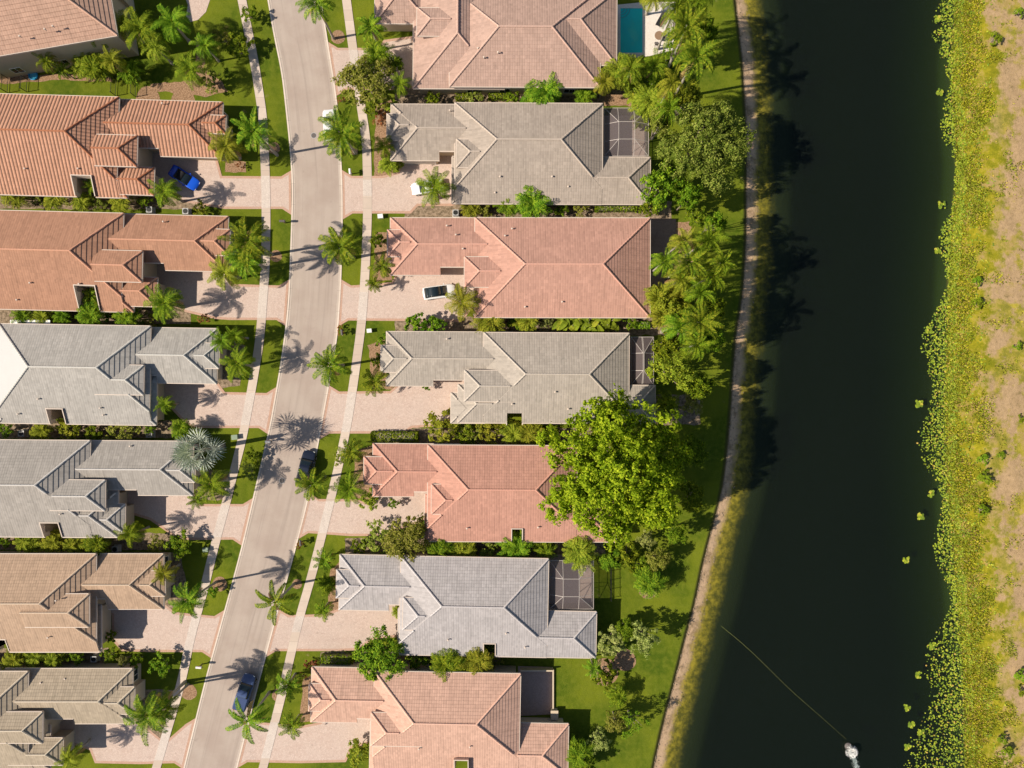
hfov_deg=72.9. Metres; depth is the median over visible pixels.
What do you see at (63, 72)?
palm tree
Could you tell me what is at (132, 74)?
areca palm
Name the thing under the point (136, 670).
window
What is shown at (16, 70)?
window
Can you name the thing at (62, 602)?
house
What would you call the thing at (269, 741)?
sidewalk crossing
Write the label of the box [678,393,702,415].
shrub
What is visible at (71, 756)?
palm tree
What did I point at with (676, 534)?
shade tree
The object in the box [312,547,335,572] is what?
palm tree
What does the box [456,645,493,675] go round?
areca palm
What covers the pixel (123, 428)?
shrub
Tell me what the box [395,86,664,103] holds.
planting bed
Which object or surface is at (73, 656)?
shrub
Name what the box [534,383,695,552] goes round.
shade tree
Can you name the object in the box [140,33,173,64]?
palm tree
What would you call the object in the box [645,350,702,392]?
shade tree
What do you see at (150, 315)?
shrub
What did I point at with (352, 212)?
driveway border
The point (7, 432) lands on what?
shrub
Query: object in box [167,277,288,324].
driveway border
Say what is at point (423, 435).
planting bed
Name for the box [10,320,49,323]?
awning
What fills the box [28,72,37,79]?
paddling pool
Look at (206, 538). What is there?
driveway border
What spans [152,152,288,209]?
driveway
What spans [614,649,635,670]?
mulch ring
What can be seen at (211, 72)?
shrub
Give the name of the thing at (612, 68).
areca palm
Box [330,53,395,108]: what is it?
shade tree
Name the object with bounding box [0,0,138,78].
house
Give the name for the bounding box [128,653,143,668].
shrub
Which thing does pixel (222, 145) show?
palm tree
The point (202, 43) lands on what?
palm tree
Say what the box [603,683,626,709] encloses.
areca palm
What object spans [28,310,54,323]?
areca palm
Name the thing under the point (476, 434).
shrub
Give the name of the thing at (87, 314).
areca palm
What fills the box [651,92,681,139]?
palm tree
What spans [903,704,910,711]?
lily pad clump
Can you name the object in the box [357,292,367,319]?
sidewalk crossing
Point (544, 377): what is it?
house
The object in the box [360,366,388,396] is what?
palm tree
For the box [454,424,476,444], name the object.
shrub
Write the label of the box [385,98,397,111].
broadleaf plant
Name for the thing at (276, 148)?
mulch ring
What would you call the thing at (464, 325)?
planting bed
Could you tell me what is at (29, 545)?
areca palm
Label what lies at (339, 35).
mulch ring
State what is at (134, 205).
planting bed
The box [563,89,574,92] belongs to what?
window
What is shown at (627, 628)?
shade tree
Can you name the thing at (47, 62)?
palm tree
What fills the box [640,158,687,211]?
shade tree
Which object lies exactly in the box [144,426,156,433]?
shrub
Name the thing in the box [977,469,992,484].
scrub bush
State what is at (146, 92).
mulch ring
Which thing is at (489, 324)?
areca palm
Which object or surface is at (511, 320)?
shrub
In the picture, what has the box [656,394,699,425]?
planting bed
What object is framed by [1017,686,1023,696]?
scrub bush
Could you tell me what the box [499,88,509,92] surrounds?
window
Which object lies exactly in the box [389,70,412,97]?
palm tree
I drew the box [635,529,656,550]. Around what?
shrub
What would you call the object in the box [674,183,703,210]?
shade tree
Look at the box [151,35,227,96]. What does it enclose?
planting bed
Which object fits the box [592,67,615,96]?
palm tree
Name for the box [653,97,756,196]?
shade tree
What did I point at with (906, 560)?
lily pad clump
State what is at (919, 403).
lily pad clump
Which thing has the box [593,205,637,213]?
hedge
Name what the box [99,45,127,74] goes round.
palm tree
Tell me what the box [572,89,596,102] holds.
areca palm
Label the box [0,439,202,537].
house
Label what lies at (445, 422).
shrub
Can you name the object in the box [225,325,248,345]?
palm tree
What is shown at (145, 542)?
planting bed
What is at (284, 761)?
driveway border
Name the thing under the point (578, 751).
areca palm
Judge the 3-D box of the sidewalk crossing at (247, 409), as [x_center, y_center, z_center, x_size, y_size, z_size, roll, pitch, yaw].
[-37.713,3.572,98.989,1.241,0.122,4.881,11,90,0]
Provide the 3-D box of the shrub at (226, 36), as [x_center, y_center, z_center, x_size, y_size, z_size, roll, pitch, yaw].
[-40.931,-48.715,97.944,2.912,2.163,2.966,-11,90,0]
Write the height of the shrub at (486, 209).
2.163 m
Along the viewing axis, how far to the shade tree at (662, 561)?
95.21 m
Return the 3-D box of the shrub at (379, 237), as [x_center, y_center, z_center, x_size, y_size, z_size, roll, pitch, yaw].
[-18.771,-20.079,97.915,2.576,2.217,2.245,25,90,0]
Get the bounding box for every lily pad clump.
[902,556,909,563]
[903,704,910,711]
[904,743,911,750]
[908,721,914,728]
[915,400,922,407]
[915,671,921,678]
[917,512,924,519]
[917,729,924,736]
[926,326,931,333]
[927,490,934,497]
[929,642,935,649]
[934,15,940,21]
[934,248,941,253]
[936,88,943,95]
[938,201,945,208]
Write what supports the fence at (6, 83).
on the ground at (816, 594)
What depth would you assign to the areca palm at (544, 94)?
94.59 m
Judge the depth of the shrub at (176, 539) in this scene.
96.79 m
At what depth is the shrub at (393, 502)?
97.56 m
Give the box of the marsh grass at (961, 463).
[944,0,1023,767]
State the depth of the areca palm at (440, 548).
95.54 m
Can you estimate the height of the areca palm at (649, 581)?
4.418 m
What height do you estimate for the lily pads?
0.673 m
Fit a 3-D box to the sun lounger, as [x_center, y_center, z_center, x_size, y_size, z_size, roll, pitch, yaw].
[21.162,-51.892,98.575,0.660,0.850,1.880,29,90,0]
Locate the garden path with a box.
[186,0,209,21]
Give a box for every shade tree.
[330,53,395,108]
[352,624,407,681]
[381,512,429,562]
[384,53,404,76]
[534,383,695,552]
[574,754,598,767]
[598,549,621,571]
[604,710,628,732]
[615,617,637,641]
[621,710,650,738]
[638,194,658,216]
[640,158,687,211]
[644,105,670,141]
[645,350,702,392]
[645,547,672,571]
[650,330,682,359]
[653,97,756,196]
[653,294,690,323]
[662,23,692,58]
[664,521,688,545]
[671,78,703,118]
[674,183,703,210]
[677,432,709,466]
[679,481,705,512]
[684,371,716,399]
[696,291,726,319]
[698,11,720,46]
[702,328,725,353]
[704,211,728,232]
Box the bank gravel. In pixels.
[654,2,758,766]
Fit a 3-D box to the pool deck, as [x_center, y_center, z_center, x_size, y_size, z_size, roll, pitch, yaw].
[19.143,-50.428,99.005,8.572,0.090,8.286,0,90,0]
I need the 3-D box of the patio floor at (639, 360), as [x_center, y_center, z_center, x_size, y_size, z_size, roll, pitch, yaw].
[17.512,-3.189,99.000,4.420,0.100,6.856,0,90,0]
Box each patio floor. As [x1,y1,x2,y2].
[540,555,591,602]
[603,115,644,156]
[629,338,649,384]
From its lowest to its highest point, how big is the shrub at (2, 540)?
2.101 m
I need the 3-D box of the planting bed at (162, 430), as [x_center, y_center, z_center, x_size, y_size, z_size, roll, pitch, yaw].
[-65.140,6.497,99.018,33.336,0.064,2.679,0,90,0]
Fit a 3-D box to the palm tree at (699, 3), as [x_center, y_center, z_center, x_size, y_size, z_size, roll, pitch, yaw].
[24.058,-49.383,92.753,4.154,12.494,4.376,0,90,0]
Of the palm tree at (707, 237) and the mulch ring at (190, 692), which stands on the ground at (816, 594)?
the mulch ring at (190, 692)
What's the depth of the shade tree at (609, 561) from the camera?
95.89 m
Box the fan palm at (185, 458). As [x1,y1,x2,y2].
[169,426,226,474]
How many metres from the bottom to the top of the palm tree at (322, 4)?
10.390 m
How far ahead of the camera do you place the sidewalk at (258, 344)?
98.94 m
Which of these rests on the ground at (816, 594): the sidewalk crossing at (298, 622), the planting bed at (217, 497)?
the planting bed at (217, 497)
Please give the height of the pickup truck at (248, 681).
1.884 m
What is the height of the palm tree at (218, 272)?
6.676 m
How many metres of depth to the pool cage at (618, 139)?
96.07 m
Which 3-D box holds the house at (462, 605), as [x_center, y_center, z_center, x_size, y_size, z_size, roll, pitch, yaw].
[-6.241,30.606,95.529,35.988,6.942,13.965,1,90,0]
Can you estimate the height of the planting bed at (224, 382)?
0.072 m
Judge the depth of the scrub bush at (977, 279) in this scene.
98.40 m
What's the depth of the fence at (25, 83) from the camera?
98.25 m
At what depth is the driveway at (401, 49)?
98.96 m
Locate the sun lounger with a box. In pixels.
[655,11,664,26]
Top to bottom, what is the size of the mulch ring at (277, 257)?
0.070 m
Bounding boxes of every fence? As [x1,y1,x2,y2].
[0,74,8,92]
[19,75,27,91]
[109,76,116,95]
[130,80,135,96]
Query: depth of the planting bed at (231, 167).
98.98 m
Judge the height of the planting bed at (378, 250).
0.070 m
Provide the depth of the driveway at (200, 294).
98.96 m
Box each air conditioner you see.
[18,430,27,436]
[90,654,99,661]
[112,545,120,551]
[146,207,154,213]
[146,431,154,437]
[182,208,190,214]
[452,210,458,216]
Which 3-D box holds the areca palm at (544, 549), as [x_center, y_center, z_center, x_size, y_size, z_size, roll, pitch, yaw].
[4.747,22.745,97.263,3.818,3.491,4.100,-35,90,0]
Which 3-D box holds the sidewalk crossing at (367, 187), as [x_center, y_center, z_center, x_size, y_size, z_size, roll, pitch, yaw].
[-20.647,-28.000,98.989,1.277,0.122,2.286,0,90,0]
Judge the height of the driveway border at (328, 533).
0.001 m
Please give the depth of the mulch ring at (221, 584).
98.98 m
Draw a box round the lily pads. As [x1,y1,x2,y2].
[904,0,1007,767]
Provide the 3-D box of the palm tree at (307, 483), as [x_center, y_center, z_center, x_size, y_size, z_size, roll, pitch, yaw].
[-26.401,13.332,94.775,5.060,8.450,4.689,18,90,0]
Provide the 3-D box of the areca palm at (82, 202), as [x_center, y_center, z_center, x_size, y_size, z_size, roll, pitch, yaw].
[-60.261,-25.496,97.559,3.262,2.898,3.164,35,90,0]
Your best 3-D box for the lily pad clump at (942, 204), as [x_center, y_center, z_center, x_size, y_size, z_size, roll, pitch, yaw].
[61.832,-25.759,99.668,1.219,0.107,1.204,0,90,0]
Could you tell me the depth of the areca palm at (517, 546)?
95.47 m
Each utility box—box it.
[202,547,208,551]
[231,434,238,439]
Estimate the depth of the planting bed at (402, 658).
98.98 m
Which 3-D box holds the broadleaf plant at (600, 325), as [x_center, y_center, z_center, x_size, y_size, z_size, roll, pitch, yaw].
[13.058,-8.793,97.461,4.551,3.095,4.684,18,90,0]
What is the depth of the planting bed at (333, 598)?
98.98 m
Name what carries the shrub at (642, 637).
on the ground at (816, 594)
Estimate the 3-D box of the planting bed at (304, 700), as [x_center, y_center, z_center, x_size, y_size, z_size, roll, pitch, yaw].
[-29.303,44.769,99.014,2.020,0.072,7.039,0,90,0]
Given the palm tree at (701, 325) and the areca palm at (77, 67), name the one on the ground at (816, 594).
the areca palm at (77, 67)
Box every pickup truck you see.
[232,672,256,711]
[295,449,316,487]
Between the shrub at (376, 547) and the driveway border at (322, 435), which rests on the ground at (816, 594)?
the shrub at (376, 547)
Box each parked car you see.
[168,165,199,190]
[322,109,336,141]
[411,179,442,195]
[422,283,454,299]
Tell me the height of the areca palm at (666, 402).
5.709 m
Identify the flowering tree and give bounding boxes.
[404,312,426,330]
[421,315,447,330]
[591,658,616,690]
[596,624,625,657]
[613,541,640,573]
[630,556,649,575]
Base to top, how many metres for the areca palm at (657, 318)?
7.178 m
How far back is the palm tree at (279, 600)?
90.26 m
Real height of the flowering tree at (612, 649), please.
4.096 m
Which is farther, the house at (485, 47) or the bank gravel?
the bank gravel
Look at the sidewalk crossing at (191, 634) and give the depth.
98.93 m
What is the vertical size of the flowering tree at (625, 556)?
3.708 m
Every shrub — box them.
[0,423,13,438]
[0,537,11,549]
[30,196,43,204]
[55,417,81,439]
[67,653,84,666]
[83,425,102,439]
[90,196,109,210]
[99,646,116,663]
[101,425,141,439]
[104,312,115,321]
[105,629,117,642]
[115,655,130,666]
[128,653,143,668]
[135,196,153,206]
[141,310,156,326]
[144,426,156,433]
[147,534,163,552]
[147,649,172,677]
[163,528,192,560]
[191,198,206,214]
[197,313,209,322]
[198,64,221,93]
[206,585,218,598]
[211,25,230,49]
[224,32,256,59]
[239,461,256,479]
[240,4,257,24]
[243,446,260,464]
[303,660,317,668]
[333,449,347,465]
[337,325,344,334]
[346,738,368,767]
[350,538,366,553]
[358,487,378,511]
[361,518,392,553]
[362,100,380,117]
[369,352,379,366]
[370,231,386,247]
[372,110,385,125]
[375,333,385,346]
[387,498,399,508]
[396,161,404,170]
[405,655,429,669]
[423,408,458,442]
[424,90,439,103]
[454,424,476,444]
[463,424,482,444]
[465,90,483,101]
[475,423,502,444]
[477,205,492,216]
[479,542,497,556]
[488,652,503,668]
[503,90,518,102]
[507,318,519,330]
[539,318,553,327]
[544,426,560,444]
[554,205,569,216]
[573,205,589,216]
[586,725,611,756]
[622,318,637,329]
[630,620,660,659]
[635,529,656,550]
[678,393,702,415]
[684,205,706,230]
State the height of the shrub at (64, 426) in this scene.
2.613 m
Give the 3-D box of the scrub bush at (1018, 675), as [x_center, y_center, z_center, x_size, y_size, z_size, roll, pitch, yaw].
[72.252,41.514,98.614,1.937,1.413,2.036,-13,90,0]
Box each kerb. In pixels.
[183,0,292,767]
[236,9,342,767]
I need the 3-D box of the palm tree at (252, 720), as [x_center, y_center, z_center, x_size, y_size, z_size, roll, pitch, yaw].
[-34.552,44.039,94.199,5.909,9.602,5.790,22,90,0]
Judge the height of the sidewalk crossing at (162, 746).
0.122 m
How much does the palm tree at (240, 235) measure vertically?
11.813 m
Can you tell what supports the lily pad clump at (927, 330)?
on the lake water
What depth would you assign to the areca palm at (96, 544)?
95.66 m
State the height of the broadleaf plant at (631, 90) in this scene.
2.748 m
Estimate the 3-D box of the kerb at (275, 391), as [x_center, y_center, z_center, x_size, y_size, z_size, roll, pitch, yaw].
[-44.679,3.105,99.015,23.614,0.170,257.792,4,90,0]
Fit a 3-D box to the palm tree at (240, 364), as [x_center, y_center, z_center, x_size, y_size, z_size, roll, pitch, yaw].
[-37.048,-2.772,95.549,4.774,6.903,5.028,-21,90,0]
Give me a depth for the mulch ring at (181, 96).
98.98 m
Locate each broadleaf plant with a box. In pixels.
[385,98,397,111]
[552,318,583,331]
[574,318,597,332]
[591,318,622,332]
[618,74,644,105]
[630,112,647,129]
[640,74,664,92]
[659,53,677,78]
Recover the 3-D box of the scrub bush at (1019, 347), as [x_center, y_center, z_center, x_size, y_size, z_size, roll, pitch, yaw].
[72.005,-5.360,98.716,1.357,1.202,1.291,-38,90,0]
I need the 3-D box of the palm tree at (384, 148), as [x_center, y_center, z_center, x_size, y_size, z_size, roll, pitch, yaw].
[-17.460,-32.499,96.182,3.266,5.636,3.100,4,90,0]
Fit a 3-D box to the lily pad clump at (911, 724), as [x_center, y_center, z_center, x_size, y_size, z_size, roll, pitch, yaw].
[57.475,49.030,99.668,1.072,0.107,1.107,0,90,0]
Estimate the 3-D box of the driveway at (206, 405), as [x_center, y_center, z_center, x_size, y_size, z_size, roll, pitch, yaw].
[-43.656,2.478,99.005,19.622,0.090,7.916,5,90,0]
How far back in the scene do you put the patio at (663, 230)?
98.97 m
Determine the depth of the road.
98.98 m
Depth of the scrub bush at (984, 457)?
98.34 m
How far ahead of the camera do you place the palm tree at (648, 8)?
94.36 m
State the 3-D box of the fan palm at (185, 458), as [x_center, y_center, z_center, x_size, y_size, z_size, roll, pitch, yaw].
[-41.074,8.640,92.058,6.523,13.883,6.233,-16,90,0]
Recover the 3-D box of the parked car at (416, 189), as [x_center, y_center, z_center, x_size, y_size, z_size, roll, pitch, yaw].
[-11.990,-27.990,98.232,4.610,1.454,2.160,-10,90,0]
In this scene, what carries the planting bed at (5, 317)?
on the ground at (816, 594)
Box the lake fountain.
[845,743,857,758]
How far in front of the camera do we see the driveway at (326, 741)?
98.96 m
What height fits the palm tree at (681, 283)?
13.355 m
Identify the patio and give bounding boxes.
[518,666,551,715]
[651,218,675,291]
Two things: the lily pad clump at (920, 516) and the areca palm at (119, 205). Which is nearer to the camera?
the areca palm at (119, 205)
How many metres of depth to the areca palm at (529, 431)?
96.16 m
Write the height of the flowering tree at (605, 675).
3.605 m
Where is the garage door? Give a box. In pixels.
[401,161,434,163]
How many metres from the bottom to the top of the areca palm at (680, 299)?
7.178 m
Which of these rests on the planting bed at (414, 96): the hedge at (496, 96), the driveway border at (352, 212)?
the hedge at (496, 96)
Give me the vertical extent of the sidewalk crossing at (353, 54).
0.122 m
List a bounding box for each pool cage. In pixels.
[548,556,593,608]
[603,108,648,156]
[631,337,653,384]
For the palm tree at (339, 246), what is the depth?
90.61 m
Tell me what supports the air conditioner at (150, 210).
on the ground at (816, 594)
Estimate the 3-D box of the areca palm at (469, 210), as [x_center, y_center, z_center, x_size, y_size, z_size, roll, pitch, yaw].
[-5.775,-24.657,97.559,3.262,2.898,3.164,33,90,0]
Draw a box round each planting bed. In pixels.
[0,74,111,83]
[0,192,204,209]
[0,307,190,324]
[0,420,172,438]
[0,532,170,550]
[0,648,108,663]
[136,689,172,737]
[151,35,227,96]
[165,553,188,608]
[196,469,228,500]
[218,340,244,387]
[225,160,245,172]
[300,675,310,721]
[320,651,499,664]
[328,563,338,611]
[345,537,605,555]
[352,446,375,499]
[367,340,393,388]
[372,427,596,445]
[373,232,392,281]
[374,100,392,175]
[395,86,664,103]
[395,316,685,335]
[405,201,671,218]
[604,94,631,106]
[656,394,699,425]
[672,222,692,278]
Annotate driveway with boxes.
[60,719,191,764]
[111,608,219,653]
[122,490,248,540]
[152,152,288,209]
[157,264,288,320]
[164,384,273,429]
[241,719,369,762]
[270,605,397,651]
[302,492,426,533]
[323,380,463,433]
[331,39,412,93]
[341,268,472,321]
[344,156,451,214]
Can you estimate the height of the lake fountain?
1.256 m
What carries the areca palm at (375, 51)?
on the ground at (816, 594)
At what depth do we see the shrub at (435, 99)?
97.29 m
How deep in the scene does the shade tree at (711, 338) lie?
90.33 m
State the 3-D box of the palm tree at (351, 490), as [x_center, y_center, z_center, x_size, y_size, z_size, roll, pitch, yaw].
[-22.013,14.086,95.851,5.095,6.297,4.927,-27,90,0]
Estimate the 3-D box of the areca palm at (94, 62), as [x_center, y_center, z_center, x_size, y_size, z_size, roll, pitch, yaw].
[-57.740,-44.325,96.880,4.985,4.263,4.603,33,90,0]
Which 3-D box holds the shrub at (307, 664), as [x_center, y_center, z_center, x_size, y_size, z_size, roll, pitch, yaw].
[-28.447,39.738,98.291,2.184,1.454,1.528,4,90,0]
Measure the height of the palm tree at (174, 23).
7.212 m
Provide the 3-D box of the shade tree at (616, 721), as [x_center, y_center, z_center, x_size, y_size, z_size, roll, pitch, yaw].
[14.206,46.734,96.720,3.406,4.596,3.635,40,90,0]
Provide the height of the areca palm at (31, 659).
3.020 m
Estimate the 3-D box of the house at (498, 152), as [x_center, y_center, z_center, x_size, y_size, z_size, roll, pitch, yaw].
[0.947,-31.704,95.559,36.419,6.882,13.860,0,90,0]
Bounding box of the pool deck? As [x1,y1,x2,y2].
[617,2,675,58]
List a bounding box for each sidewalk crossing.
[154,728,171,759]
[183,616,200,651]
[213,505,229,536]
[241,393,254,424]
[257,286,267,317]
[261,176,269,207]
[261,722,278,757]
[292,616,303,631]
[318,501,333,532]
[341,392,355,431]
[349,50,358,68]
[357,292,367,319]
[363,180,371,195]
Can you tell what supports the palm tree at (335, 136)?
on the mulch ring
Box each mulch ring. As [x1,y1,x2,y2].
[136,86,159,99]
[171,93,194,100]
[182,684,196,699]
[212,577,226,590]
[269,142,279,153]
[270,250,281,261]
[272,689,285,700]
[292,579,301,588]
[331,30,344,43]
[590,658,617,685]
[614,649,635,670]
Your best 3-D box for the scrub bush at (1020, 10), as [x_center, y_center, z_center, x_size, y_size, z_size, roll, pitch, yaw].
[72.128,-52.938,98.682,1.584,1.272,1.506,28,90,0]
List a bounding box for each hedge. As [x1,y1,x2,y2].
[320,652,354,664]
[370,430,418,442]
[455,92,470,101]
[488,92,505,101]
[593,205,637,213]
[630,321,651,328]
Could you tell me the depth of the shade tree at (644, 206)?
95.88 m
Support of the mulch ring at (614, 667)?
on the ground at (816, 594)
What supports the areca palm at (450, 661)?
on the planting bed at (402, 658)
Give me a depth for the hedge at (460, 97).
97.97 m
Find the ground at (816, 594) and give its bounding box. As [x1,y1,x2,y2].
[0,0,1023,767]
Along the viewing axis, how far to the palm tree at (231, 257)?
91.03 m
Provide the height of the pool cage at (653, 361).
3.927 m
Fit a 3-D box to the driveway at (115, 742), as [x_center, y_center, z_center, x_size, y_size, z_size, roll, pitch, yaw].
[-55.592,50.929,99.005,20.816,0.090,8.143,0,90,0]
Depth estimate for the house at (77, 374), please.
94.24 m
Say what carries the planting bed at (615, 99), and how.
on the ground at (816, 594)
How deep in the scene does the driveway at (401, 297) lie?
98.96 m
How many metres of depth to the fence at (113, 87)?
98.24 m
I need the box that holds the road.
[187,0,338,767]
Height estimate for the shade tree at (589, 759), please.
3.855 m
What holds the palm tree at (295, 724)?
on the ground at (816, 594)
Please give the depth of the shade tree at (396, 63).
96.07 m
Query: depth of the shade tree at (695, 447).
94.97 m
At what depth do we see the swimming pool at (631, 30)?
98.94 m
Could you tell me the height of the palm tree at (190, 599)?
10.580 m
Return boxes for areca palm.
[0,195,34,209]
[0,648,26,669]
[9,310,32,323]
[12,537,42,552]
[22,653,44,666]
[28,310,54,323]
[29,424,56,439]
[39,528,67,552]
[42,653,68,666]
[43,197,70,210]
[52,311,72,323]
[62,538,86,552]
[69,52,90,80]
[70,191,92,211]
[74,295,108,324]
[78,535,111,554]
[81,52,116,83]
[108,196,135,212]
[111,307,144,324]
[116,59,143,85]
[169,418,197,440]
[314,573,335,595]
[360,40,395,71]
[378,155,398,176]
[391,605,398,618]
[423,538,455,555]
[429,648,466,681]
[449,542,477,555]
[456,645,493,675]
[460,205,480,216]
[469,317,505,332]
[492,198,520,216]
[495,529,533,556]
[499,418,522,444]
[507,185,552,216]
[511,318,540,331]
[516,424,545,444]
[519,71,563,104]
[530,542,557,558]
[562,535,598,576]
[566,733,595,767]
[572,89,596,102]
[602,52,645,93]
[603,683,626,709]
[623,82,664,124]
[633,563,670,599]
[643,281,679,311]
[647,306,669,330]
[652,389,679,415]
[665,284,691,311]
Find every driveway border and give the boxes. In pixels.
[74,719,194,767]
[111,605,223,657]
[134,495,252,545]
[165,383,275,433]
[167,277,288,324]
[171,161,290,213]
[238,722,368,766]
[266,609,396,656]
[299,497,423,537]
[320,386,449,438]
[328,36,412,95]
[339,276,471,324]
[342,166,454,218]
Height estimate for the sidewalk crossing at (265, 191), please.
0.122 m
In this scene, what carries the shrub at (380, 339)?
on the ground at (816, 594)
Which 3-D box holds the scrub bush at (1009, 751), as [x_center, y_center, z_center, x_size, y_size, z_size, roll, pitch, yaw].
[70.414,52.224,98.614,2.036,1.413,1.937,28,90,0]
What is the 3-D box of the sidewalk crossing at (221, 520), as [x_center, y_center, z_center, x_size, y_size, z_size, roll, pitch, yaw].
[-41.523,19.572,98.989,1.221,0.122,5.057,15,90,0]
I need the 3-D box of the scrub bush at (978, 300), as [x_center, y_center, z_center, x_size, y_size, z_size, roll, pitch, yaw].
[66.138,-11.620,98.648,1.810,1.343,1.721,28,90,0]
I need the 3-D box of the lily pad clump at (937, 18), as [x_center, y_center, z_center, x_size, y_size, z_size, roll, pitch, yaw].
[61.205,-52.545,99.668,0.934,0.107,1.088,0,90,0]
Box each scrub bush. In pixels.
[970,297,983,309]
[971,276,982,286]
[976,454,989,465]
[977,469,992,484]
[977,504,989,515]
[989,31,1002,45]
[996,451,1005,459]
[997,733,1007,744]
[999,746,1015,759]
[1012,340,1021,350]
[1013,7,1023,18]
[1013,668,1023,682]
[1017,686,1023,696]
[1018,414,1023,422]
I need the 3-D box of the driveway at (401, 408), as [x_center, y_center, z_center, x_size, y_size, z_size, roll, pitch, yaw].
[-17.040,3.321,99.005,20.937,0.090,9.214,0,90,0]
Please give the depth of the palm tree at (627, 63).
91.92 m
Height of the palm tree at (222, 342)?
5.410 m
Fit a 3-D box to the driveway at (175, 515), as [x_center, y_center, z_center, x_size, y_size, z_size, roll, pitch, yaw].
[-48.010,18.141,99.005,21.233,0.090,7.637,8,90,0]
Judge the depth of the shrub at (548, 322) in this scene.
96.76 m
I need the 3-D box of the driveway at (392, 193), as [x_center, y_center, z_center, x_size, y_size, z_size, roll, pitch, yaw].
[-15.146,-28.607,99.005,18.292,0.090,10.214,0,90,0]
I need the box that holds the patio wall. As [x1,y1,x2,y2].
[521,667,557,719]
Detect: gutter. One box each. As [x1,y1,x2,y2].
[185,0,294,767]
[234,11,340,767]
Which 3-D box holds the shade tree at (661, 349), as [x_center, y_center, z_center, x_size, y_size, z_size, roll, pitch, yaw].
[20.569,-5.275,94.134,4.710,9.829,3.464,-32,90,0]
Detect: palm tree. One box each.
[31,51,59,73]
[52,61,74,79]
[53,739,90,767]
[81,179,92,195]
[82,287,96,304]
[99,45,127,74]
[113,521,149,547]
[115,7,144,42]
[119,6,161,50]
[122,680,186,745]
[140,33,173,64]
[143,283,184,323]
[146,683,189,726]
[147,178,183,207]
[150,3,191,44]
[151,560,180,585]
[153,395,179,414]
[168,580,217,623]
[173,50,207,90]
[186,489,207,509]
[188,32,221,62]
[192,465,230,503]
[206,253,240,290]
[208,126,247,163]
[209,327,234,353]
[217,216,273,266]
[218,344,256,383]
[221,243,266,280]
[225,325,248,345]
[225,690,270,743]
[231,106,278,156]
[255,580,298,625]
[275,669,303,702]
[278,709,304,739]
[294,468,330,500]
[295,0,335,39]
[307,344,351,385]
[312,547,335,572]
[314,599,333,621]
[317,105,364,161]
[318,226,363,266]
[331,468,368,507]
[335,438,366,465]
[356,13,387,41]
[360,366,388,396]
[365,274,382,292]
[367,252,394,277]
[372,135,395,157]
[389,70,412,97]
[415,166,456,207]
[444,283,480,321]
[582,657,602,678]
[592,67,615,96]
[614,54,645,85]
[637,47,668,82]
[639,0,664,15]
[649,248,679,276]
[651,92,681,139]
[655,64,683,104]
[657,0,687,50]
[660,308,698,342]
[661,3,710,67]
[664,225,700,257]
[664,269,698,295]
[665,241,708,281]
[672,30,724,96]
[676,301,724,341]
[679,332,719,361]
[681,0,712,25]
[682,277,715,307]
[685,221,731,257]
[691,260,736,292]
[695,248,736,277]
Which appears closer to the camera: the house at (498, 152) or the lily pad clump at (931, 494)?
the house at (498, 152)
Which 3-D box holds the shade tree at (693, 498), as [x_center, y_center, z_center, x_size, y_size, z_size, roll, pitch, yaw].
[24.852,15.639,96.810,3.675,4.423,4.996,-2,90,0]
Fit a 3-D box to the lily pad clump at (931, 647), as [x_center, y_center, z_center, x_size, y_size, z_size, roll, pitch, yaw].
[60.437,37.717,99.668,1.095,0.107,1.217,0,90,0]
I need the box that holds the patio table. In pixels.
[655,31,662,39]
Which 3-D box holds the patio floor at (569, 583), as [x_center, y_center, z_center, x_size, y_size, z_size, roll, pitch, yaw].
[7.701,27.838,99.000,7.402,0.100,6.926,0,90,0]
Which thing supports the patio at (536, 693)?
on the ground at (816, 594)
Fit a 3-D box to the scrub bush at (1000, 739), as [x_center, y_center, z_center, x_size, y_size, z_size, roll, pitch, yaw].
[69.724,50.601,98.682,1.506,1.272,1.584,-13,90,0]
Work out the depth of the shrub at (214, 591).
97.48 m
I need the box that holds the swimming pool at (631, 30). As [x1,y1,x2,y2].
[618,6,644,54]
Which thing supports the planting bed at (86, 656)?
on the ground at (816, 594)
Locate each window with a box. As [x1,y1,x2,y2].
[9,67,25,73]
[57,59,71,64]
[134,669,137,681]
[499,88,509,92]
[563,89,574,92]
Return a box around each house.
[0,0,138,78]
[0,93,232,199]
[0,210,235,312]
[0,323,226,425]
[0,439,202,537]
[0,551,174,652]
[0,663,144,767]
[308,662,568,767]
[336,553,596,658]
[363,443,616,542]
[374,0,616,95]
[380,331,655,424]
[386,102,650,205]
[387,217,650,317]
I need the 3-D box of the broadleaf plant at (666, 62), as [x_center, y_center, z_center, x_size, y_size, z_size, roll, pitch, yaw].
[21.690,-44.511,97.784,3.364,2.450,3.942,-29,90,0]
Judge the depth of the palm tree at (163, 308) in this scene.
93.14 m
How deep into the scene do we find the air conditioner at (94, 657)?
98.15 m
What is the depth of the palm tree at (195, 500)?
95.97 m
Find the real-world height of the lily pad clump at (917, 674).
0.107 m
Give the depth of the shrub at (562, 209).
97.26 m
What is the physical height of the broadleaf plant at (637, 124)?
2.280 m
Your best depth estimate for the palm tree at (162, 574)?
94.40 m
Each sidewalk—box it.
[152,0,270,767]
[259,0,371,767]
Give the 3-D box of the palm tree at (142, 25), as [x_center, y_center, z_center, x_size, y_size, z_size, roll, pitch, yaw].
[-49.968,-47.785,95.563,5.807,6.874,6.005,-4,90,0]

